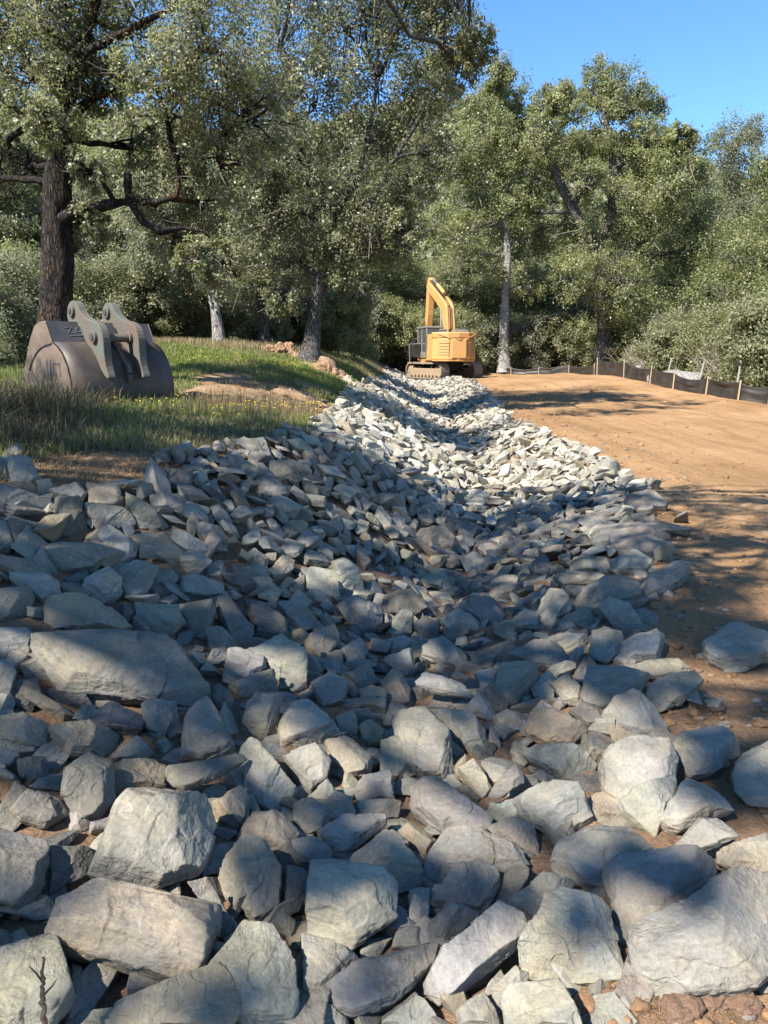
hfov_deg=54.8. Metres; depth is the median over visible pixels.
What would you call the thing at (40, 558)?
rock
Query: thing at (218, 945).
rock
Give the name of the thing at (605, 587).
boulder
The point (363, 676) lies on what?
rock
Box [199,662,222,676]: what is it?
rock
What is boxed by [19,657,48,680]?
rock
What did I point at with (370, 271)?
oak tree
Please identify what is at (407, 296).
oak tree
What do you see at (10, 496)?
boulder
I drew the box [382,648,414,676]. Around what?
rock
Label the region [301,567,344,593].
rock
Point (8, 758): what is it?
rock
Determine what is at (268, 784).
boulder
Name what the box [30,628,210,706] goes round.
boulder
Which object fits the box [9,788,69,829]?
boulder
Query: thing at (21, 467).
rock
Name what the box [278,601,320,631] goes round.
rock
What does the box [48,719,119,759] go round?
boulder
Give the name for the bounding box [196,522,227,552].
rock
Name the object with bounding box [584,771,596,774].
dirt clod
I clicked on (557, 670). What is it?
rock
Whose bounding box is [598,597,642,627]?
rock
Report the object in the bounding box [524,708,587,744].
boulder
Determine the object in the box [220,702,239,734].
rock
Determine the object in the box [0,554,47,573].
boulder
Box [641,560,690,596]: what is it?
boulder
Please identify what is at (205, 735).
boulder
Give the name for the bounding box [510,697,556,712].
rock
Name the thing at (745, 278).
oak tree
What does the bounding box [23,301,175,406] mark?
excavator bucket
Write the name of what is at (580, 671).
rock
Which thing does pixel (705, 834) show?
boulder
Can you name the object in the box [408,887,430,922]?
rock
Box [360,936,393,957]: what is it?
rock
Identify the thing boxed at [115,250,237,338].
shrub
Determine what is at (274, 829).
boulder
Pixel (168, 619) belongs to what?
rock
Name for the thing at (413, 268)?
oak tree
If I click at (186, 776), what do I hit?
boulder
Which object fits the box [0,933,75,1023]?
boulder
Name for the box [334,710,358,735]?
rock
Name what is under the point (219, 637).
rock
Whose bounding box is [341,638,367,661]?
rock
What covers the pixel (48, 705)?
rock
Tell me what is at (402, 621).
rock
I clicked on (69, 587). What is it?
rock
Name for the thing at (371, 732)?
rock
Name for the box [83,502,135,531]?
rock
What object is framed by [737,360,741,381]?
fence post
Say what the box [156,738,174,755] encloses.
rock
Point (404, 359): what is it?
shrub
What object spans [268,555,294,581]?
rock
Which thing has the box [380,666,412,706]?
rock
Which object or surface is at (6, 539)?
rock
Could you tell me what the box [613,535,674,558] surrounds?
boulder
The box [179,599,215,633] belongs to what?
rock
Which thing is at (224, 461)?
rock
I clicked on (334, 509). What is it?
rock
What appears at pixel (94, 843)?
rock
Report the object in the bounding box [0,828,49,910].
boulder
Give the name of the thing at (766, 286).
shrub
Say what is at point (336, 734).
rock
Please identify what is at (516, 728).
rock
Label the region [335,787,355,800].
rock
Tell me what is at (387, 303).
shrub
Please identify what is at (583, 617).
rock
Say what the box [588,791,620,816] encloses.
rock
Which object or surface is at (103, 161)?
oak tree
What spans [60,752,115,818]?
boulder
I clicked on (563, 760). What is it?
boulder
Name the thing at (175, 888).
rock
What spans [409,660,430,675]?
rock
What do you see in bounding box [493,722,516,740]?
rock
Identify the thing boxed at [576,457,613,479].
rock
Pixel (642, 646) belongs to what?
rock
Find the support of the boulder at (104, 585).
on the ground at (730, 437)
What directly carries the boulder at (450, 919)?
on the rock bed
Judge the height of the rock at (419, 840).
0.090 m
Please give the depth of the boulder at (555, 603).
5.21 m
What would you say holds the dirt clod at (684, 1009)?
on the ground at (730, 437)
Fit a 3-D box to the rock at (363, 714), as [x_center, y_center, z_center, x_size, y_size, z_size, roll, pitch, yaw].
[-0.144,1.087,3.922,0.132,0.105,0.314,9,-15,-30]
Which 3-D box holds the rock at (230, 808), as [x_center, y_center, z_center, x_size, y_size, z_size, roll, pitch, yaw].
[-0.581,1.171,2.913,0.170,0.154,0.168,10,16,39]
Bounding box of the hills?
[6,126,767,365]
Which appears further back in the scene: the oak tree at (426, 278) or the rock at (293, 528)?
the oak tree at (426, 278)
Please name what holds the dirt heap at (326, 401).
on the ground at (730, 437)
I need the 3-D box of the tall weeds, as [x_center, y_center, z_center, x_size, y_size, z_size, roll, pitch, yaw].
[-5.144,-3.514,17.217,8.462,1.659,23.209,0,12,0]
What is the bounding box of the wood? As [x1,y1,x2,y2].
[0,92,766,282]
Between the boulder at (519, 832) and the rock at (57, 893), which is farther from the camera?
the boulder at (519, 832)
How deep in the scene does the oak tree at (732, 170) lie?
55.34 m
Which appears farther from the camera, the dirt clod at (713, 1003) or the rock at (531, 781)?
the rock at (531, 781)
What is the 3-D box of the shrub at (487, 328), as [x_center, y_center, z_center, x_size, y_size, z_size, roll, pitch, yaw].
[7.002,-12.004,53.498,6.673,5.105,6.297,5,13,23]
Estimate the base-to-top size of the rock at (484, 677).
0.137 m
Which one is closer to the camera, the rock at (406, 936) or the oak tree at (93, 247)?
the rock at (406, 936)
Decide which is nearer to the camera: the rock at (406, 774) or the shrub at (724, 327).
the rock at (406, 774)
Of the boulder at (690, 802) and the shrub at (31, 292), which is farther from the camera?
the shrub at (31, 292)
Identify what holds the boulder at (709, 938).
on the ground at (730, 437)
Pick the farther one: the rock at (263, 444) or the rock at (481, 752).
the rock at (263, 444)
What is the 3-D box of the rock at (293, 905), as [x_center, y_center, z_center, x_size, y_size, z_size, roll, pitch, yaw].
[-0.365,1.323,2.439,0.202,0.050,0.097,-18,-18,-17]
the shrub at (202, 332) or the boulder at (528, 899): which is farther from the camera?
the shrub at (202, 332)
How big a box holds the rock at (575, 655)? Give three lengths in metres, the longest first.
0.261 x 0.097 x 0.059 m
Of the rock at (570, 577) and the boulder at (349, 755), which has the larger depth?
the rock at (570, 577)
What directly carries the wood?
on the hills
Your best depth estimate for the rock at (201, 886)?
2.46 m
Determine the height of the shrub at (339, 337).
3.240 m
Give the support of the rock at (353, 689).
on the ground at (730, 437)
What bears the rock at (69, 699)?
on the ground at (730, 437)
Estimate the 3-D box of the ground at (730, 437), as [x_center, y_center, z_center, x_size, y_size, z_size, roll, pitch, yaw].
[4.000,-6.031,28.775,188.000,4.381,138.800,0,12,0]
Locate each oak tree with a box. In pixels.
[0,0,319,380]
[0,128,42,255]
[0,155,76,252]
[2,125,136,256]
[37,167,164,268]
[44,120,213,216]
[102,122,275,341]
[156,144,301,338]
[203,0,501,362]
[213,132,328,342]
[233,199,336,341]
[315,215,384,289]
[323,199,434,309]
[385,276,425,366]
[400,260,472,305]
[405,254,501,357]
[418,50,559,371]
[462,264,511,315]
[487,51,738,364]
[494,250,576,295]
[534,197,651,278]
[589,266,685,310]
[633,220,723,309]
[669,146,767,313]
[679,102,767,288]
[679,281,735,317]
[699,258,750,299]
[704,244,753,282]
[713,253,766,309]
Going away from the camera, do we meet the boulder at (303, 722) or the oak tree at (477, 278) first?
the boulder at (303, 722)
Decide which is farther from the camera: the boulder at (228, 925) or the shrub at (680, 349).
the shrub at (680, 349)
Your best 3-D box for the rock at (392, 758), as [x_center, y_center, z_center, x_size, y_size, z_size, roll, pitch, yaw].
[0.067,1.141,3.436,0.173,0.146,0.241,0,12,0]
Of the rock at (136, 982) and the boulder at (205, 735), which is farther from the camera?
the boulder at (205, 735)
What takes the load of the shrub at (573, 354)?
on the ground at (730, 437)
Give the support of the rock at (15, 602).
on the ground at (730, 437)
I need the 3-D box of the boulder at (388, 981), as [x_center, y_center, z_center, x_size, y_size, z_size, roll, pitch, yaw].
[0.007,1.350,2.128,0.368,0.128,0.156,-4,13,-19]
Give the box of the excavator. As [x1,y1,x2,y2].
[405,278,482,378]
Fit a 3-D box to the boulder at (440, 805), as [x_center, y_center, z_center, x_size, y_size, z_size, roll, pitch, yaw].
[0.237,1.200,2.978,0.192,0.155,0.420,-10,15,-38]
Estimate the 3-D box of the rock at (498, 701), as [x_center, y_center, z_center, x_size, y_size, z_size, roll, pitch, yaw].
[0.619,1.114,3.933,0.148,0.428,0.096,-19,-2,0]
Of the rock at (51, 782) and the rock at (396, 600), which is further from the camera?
the rock at (396, 600)
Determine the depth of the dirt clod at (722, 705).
3.71 m
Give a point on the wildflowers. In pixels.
(250, 400)
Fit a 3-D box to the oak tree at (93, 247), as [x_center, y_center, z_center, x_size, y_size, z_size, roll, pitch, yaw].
[-11.889,-11.301,33.143,6.417,7.648,8.747,1,12,4]
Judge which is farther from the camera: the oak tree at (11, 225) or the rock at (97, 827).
the oak tree at (11, 225)
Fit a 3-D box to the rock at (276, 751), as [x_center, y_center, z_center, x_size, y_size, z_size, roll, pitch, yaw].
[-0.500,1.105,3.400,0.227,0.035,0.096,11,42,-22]
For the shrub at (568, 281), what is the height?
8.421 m
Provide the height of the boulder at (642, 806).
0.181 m
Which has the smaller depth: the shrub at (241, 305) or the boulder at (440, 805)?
the boulder at (440, 805)
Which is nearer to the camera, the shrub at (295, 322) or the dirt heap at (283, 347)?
the dirt heap at (283, 347)
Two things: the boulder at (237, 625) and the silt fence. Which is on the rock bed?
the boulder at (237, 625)
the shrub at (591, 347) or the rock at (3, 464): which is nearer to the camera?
the rock at (3, 464)
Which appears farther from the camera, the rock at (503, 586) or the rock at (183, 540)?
the rock at (503, 586)
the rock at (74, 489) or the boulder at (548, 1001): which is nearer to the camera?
the boulder at (548, 1001)
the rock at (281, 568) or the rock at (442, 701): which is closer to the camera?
the rock at (442, 701)
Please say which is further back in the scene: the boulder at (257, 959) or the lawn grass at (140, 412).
the lawn grass at (140, 412)
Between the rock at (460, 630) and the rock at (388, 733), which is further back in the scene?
the rock at (460, 630)
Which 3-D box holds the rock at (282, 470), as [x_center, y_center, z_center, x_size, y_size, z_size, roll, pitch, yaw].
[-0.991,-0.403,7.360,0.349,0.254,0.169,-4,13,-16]
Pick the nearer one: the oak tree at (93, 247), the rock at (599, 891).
the rock at (599, 891)
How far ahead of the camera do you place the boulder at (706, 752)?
3.18 m
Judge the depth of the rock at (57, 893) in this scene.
2.38 m
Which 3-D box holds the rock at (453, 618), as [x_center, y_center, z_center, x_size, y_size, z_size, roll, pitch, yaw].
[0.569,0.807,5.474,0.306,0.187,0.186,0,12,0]
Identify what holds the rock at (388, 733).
on the ground at (730, 437)
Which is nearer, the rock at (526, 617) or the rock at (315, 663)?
the rock at (315, 663)
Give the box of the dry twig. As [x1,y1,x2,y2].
[29,956,56,1023]
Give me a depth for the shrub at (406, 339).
51.67 m
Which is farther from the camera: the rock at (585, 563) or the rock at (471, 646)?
the rock at (585, 563)
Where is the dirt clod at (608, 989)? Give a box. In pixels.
[602,986,615,993]
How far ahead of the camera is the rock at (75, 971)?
2.05 m
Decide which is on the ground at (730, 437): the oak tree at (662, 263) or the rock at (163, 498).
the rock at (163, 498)
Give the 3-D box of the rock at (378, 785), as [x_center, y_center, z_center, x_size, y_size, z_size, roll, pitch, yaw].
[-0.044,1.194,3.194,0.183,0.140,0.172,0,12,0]
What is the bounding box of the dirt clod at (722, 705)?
[708,703,724,711]
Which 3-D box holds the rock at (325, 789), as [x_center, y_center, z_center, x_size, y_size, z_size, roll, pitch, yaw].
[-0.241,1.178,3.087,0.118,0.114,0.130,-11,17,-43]
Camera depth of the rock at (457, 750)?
3.54 m
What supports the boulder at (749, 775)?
on the ground at (730, 437)
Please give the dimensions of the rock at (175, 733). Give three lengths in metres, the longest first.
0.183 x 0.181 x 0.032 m
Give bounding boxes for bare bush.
[606,338,675,367]
[676,322,764,387]
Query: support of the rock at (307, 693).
on the ground at (730, 437)
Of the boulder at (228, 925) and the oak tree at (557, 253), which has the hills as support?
the oak tree at (557, 253)
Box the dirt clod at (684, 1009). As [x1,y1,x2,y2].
[660,993,705,1023]
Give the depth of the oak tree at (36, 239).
32.22 m
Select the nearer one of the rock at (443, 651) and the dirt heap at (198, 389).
the rock at (443, 651)
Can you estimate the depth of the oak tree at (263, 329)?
26.77 m
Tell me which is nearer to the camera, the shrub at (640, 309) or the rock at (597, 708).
the rock at (597, 708)
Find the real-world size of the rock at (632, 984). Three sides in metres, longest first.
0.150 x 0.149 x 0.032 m
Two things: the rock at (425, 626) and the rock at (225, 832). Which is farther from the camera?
the rock at (425, 626)
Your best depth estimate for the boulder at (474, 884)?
2.50 m
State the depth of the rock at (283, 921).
2.34 m
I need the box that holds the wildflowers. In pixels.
[16,350,368,414]
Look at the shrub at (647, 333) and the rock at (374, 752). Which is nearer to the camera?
the rock at (374, 752)
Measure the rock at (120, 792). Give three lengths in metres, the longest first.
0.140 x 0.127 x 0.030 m
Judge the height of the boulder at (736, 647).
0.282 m
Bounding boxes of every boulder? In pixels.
[0,483,48,518]
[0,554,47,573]
[0,711,49,748]
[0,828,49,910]
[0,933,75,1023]
[9,570,61,602]
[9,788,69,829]
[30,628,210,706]
[43,541,105,572]
[43,592,131,629]
[44,876,222,981]
[47,845,95,895]
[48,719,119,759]
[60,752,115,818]
[82,566,122,602]
[87,787,216,888]
[97,962,241,1023]
[114,758,165,794]
[117,560,158,600]
[129,532,182,564]
[164,754,246,790]
[179,695,234,761]
[199,888,236,939]
[209,919,299,1023]
[210,683,241,720]
[215,595,253,641]
[218,833,281,920]
[237,809,299,853]
[239,691,283,738]
[239,737,297,811]
[247,634,307,692]
[277,698,339,747]
[282,742,331,790]
[300,933,359,990]
[305,858,397,950]
[317,813,386,855]
[324,736,373,778]
[327,943,439,1020]
[337,594,383,632]
[342,375,356,386]
[348,829,424,887]
[382,992,435,1023]
[392,706,454,779]
[408,775,493,836]
[423,824,529,883]
[423,900,527,1007]
[426,899,480,947]
[430,858,499,913]
[437,708,487,753]
[455,990,501,1023]
[488,816,539,854]
[494,660,538,709]
[501,978,582,1023]
[502,638,568,672]
[507,871,575,917]
[513,779,593,833]
[517,886,623,985]
[521,742,597,780]
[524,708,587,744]
[536,588,572,627]
[550,824,653,888]
[573,574,641,608]
[579,664,651,709]
[597,734,678,800]
[600,688,668,734]
[601,844,716,927]
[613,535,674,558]
[617,775,676,836]
[625,866,767,998]
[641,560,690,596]
[645,670,703,712]
[658,778,733,835]
[673,725,740,779]
[675,817,739,850]
[701,621,767,672]
[716,833,767,874]
[731,741,767,808]
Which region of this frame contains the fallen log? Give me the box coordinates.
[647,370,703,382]
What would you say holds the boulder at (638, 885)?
on the ground at (730, 437)
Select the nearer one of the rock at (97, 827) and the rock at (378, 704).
the rock at (97, 827)
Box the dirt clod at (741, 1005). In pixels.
[724,991,763,1021]
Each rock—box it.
[0,456,8,479]
[0,520,13,554]
[0,585,34,620]
[0,627,31,658]
[0,658,16,693]
[0,740,36,757]
[0,746,20,768]
[0,783,24,831]
[7,515,37,556]
[8,455,41,485]
[11,678,42,712]
[11,780,27,790]
[17,756,48,784]
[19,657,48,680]
[24,688,74,720]
[29,773,62,791]
[32,546,57,573]
[32,741,69,767]
[33,513,70,541]
[40,872,66,902]
[44,482,87,503]
[44,830,78,846]
[47,687,92,706]
[54,495,88,537]
[60,582,93,595]
[61,960,119,1021]
[64,569,88,583]
[64,812,100,832]
[69,963,82,993]
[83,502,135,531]
[85,701,143,735]
[86,482,124,506]
[89,817,107,834]
[89,831,103,849]
[98,524,138,563]
[103,480,143,489]
[110,735,154,762]
[113,788,124,802]
[120,602,135,622]
[125,492,168,530]
[127,972,157,994]
[134,602,185,635]
[141,697,179,733]
[148,581,170,595]
[149,492,183,514]
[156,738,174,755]
[160,579,188,600]
[161,747,185,764]
[161,882,180,894]
[166,722,183,738]
[167,468,192,489]
[169,529,207,553]
[176,485,209,508]
[177,707,189,712]
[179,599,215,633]
[180,574,223,597]
[187,877,225,901]
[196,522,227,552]
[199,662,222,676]
[202,841,235,875]
[205,626,237,649]
[207,941,225,964]
[212,784,249,830]
[214,822,236,839]
[217,451,244,475]
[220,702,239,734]
[221,572,256,594]
[221,766,243,788]
[222,647,266,683]
[228,669,277,698]
[244,599,287,638]
[248,548,269,567]
[249,437,271,453]
[250,574,281,603]
[251,473,289,498]
[258,536,282,557]
[261,741,287,760]
[262,733,280,745]
[263,897,302,922]
[265,494,302,518]
[266,459,302,484]
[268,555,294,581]
[271,908,295,936]
[275,836,308,870]
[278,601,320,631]
[279,702,289,717]
[282,519,307,539]
[282,806,313,837]
[282,865,306,913]
[283,965,330,1023]
[288,628,308,644]
[292,835,332,865]
[293,797,333,834]
[298,686,313,699]
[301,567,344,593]
[303,623,339,656]
[308,654,325,673]
[308,778,335,800]
[309,671,348,706]
[311,502,351,518]
[319,791,355,820]
[321,657,349,674]
[326,557,364,590]
[326,1004,348,1023]
[328,768,343,780]
[330,731,353,737]
[332,850,353,860]
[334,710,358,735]
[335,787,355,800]
[339,667,358,697]
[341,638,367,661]
[341,696,380,707]
[345,662,379,688]
[351,708,375,724]
[351,734,367,746]
[353,770,394,800]
[354,798,401,817]
[358,685,386,713]
[358,719,384,746]
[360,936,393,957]
[365,747,379,770]
[369,638,392,653]
[373,663,390,673]
[379,905,415,936]
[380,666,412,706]
[380,735,410,780]
[382,588,427,617]
[382,613,392,628]
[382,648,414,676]
[383,727,393,738]
[384,816,409,832]
[385,608,413,636]
[386,698,406,715]
[389,635,418,652]
[391,925,420,950]
[398,821,436,857]
[403,772,418,779]
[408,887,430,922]
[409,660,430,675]
[409,976,426,997]
[411,640,422,662]
[411,683,433,698]
[412,850,424,864]
[413,615,439,638]
[415,525,458,551]
[415,672,473,698]
[420,568,453,590]
[421,635,467,669]
[421,875,434,888]
[427,694,458,708]
[440,608,480,630]
[441,623,468,639]
[452,741,464,756]
[453,595,505,623]
[457,758,492,798]
[459,551,489,571]
[459,641,482,650]
[459,783,480,803]
[466,690,494,720]
[468,640,515,668]
[472,742,496,760]
[473,668,497,687]
[481,757,523,781]
[483,684,509,713]
[485,969,503,1013]
[487,798,518,822]
[488,762,523,798]
[489,574,520,601]
[490,965,528,992]
[492,620,517,644]
[492,708,526,727]
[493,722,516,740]
[494,864,529,904]
[495,509,516,527]
[497,775,539,798]
[507,608,540,633]
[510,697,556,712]
[510,740,527,766]
[511,713,528,730]
[517,908,531,920]
[527,764,539,772]
[529,699,558,714]
[532,554,552,574]
[532,769,556,782]
[545,820,574,843]
[547,660,575,677]
[549,671,581,706]
[552,570,603,586]
[554,633,589,650]
[563,606,596,627]
[568,644,585,666]
[568,703,600,728]
[569,555,610,571]
[574,657,587,679]
[574,771,601,791]
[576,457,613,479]
[577,701,602,714]
[579,731,614,763]
[587,792,630,826]
[588,601,603,609]
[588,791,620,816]
[588,978,605,994]
[589,626,623,664]
[589,887,605,896]
[590,520,670,544]
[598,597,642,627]
[606,716,632,741]
[610,549,653,572]
[612,653,636,666]
[614,925,626,944]
[614,955,654,1002]
[620,628,664,662]
[623,489,668,511]
[626,597,649,608]
[630,658,690,680]
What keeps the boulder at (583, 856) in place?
on the ground at (730, 437)
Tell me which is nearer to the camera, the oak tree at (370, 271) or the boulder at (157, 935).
the boulder at (157, 935)
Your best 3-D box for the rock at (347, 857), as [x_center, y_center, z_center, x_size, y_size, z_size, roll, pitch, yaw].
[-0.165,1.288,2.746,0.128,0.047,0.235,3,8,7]
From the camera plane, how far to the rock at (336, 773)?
3.31 m
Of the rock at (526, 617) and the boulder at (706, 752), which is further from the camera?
the rock at (526, 617)
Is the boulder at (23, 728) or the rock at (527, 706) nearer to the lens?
the boulder at (23, 728)
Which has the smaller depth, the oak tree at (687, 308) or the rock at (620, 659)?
the rock at (620, 659)
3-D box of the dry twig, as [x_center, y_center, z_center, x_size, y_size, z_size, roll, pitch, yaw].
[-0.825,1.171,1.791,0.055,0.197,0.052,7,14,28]
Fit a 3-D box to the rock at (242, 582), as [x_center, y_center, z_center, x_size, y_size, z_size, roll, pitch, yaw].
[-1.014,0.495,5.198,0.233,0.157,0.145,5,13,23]
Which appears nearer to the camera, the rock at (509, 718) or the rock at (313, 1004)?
the rock at (313, 1004)
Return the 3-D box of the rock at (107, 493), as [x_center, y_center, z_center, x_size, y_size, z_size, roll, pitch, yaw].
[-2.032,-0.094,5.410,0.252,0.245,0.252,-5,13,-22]
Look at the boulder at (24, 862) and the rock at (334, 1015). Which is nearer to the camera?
the rock at (334, 1015)
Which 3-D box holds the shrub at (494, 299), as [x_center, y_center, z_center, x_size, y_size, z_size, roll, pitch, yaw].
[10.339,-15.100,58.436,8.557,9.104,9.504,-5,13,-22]
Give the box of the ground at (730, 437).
[0,349,767,1023]
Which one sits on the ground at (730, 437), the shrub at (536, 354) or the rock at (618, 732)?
the shrub at (536, 354)
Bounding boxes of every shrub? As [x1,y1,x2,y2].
[0,236,131,321]
[0,252,75,355]
[0,266,37,366]
[74,253,151,323]
[82,250,187,338]
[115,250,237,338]
[137,270,242,339]
[196,287,276,341]
[222,276,326,349]
[235,265,349,350]
[298,288,383,363]
[334,279,394,353]
[356,291,424,364]
[373,295,439,371]
[388,306,442,370]
[432,299,482,365]
[456,310,529,373]
[467,260,577,370]
[485,303,559,372]
[500,283,595,369]
[509,298,573,367]
[511,298,596,368]
[539,271,634,366]
[553,299,618,364]
[575,314,647,366]
[603,297,680,366]
[615,295,678,320]
[621,302,693,367]
[626,310,707,370]
[670,312,709,370]
[671,302,743,380]
[677,285,758,362]
[699,297,759,386]
[703,287,767,387]
[703,293,767,386]
[726,266,767,308]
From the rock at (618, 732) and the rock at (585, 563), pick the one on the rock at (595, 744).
the rock at (618, 732)
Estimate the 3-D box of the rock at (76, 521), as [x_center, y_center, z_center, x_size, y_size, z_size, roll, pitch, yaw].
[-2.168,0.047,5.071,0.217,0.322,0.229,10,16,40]
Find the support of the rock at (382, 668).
on the ground at (730, 437)
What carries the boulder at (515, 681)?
on the ground at (730, 437)
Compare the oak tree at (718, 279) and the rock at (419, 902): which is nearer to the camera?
the rock at (419, 902)
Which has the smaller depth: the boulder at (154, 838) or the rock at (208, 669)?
the boulder at (154, 838)
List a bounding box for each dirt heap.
[179,384,275,403]
[195,374,249,384]
[263,341,295,354]
[266,386,328,408]
[288,380,338,396]
[301,356,347,378]
[322,399,334,404]
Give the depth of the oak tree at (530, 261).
59.65 m
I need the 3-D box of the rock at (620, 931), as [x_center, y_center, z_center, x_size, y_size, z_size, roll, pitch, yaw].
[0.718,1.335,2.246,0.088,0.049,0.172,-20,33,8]
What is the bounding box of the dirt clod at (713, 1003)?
[700,995,729,1011]
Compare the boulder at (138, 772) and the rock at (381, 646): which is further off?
the rock at (381, 646)
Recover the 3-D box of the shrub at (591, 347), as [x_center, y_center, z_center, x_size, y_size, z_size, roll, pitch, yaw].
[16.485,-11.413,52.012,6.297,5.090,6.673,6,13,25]
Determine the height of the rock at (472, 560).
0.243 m
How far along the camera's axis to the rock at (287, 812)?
2.93 m
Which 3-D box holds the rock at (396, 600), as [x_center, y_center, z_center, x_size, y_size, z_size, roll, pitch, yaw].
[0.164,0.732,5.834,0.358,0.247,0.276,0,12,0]
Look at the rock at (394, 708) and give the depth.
4.04 m
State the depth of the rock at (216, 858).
2.64 m
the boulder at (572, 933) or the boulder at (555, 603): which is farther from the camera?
the boulder at (555, 603)
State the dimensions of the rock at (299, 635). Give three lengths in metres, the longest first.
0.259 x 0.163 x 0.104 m
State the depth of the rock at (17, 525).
4.74 m
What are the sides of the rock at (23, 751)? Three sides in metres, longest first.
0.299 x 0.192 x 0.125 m
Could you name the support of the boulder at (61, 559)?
on the ground at (730, 437)
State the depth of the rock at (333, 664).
4.39 m
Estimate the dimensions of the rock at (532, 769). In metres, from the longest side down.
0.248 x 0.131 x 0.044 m
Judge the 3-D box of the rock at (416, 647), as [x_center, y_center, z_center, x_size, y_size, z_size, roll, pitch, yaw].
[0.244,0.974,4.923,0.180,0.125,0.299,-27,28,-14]
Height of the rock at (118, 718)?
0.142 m
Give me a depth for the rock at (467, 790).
3.15 m
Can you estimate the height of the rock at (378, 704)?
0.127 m
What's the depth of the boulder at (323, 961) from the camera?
2.14 m
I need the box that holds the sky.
[0,0,767,180]
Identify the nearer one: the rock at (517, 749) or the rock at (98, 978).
the rock at (98, 978)
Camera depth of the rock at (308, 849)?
2.69 m
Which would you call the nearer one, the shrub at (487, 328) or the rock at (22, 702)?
the rock at (22, 702)
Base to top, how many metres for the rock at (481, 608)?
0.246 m
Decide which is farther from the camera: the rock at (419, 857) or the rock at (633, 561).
the rock at (633, 561)
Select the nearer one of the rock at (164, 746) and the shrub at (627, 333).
the rock at (164, 746)
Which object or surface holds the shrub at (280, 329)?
on the ground at (730, 437)
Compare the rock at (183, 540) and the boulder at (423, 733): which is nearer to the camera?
the boulder at (423, 733)
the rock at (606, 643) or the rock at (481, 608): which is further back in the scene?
the rock at (481, 608)
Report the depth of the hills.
122.35 m
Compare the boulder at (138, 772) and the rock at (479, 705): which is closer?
the boulder at (138, 772)
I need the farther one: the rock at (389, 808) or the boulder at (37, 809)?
the rock at (389, 808)
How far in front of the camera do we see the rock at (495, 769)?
3.29 m
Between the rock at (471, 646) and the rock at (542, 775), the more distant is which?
the rock at (471, 646)
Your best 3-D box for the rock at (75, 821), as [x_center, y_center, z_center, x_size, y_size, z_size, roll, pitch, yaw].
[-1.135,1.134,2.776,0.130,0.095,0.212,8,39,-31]
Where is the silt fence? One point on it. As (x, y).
(727, 390)
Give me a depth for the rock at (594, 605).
5.21 m
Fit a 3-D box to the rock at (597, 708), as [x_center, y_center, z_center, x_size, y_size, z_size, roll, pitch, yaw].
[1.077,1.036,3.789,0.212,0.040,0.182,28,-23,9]
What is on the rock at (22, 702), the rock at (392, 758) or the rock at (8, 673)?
the rock at (8, 673)
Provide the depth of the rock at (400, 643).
5.00 m
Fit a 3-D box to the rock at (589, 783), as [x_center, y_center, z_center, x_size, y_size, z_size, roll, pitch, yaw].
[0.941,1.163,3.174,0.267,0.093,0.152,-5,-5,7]
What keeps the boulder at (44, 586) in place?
on the ground at (730, 437)
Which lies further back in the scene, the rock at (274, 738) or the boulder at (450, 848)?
the rock at (274, 738)
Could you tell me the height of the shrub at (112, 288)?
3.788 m
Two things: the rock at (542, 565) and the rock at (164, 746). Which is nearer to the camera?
the rock at (164, 746)
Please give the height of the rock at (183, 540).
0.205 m
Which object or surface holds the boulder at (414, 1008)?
on the ground at (730, 437)
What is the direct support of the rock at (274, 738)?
on the ground at (730, 437)
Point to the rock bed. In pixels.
(432, 438)
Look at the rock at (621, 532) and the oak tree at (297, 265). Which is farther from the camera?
the oak tree at (297, 265)
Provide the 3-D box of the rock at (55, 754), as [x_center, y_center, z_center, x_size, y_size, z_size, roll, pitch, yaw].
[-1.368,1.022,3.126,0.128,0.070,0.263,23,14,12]
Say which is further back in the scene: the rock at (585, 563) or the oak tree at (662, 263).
the oak tree at (662, 263)
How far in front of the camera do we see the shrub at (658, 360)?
40.53 m
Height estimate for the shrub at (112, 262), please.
4.223 m
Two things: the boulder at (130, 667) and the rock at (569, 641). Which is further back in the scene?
the rock at (569, 641)
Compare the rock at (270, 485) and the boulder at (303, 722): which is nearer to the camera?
the boulder at (303, 722)
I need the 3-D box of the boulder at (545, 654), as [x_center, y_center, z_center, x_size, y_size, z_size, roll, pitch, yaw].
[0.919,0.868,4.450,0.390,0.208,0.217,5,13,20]
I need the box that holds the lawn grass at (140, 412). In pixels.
[0,337,381,472]
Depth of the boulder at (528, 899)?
2.43 m
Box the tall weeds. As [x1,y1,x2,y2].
[0,336,325,455]
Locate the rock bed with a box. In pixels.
[0,364,723,1023]
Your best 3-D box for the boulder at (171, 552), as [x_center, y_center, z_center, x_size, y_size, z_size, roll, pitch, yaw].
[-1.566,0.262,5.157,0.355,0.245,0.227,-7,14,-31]
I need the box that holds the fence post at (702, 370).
[699,361,704,379]
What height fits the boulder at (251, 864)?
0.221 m
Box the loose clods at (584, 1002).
[8,384,767,1023]
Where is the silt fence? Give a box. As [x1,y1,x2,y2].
[501,358,767,403]
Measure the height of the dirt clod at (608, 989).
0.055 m
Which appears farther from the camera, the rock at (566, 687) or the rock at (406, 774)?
the rock at (566, 687)
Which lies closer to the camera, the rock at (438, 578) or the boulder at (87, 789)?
the boulder at (87, 789)
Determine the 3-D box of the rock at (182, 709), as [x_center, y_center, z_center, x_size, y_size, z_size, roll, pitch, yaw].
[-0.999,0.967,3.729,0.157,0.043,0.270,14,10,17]
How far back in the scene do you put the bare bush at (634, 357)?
44.35 m

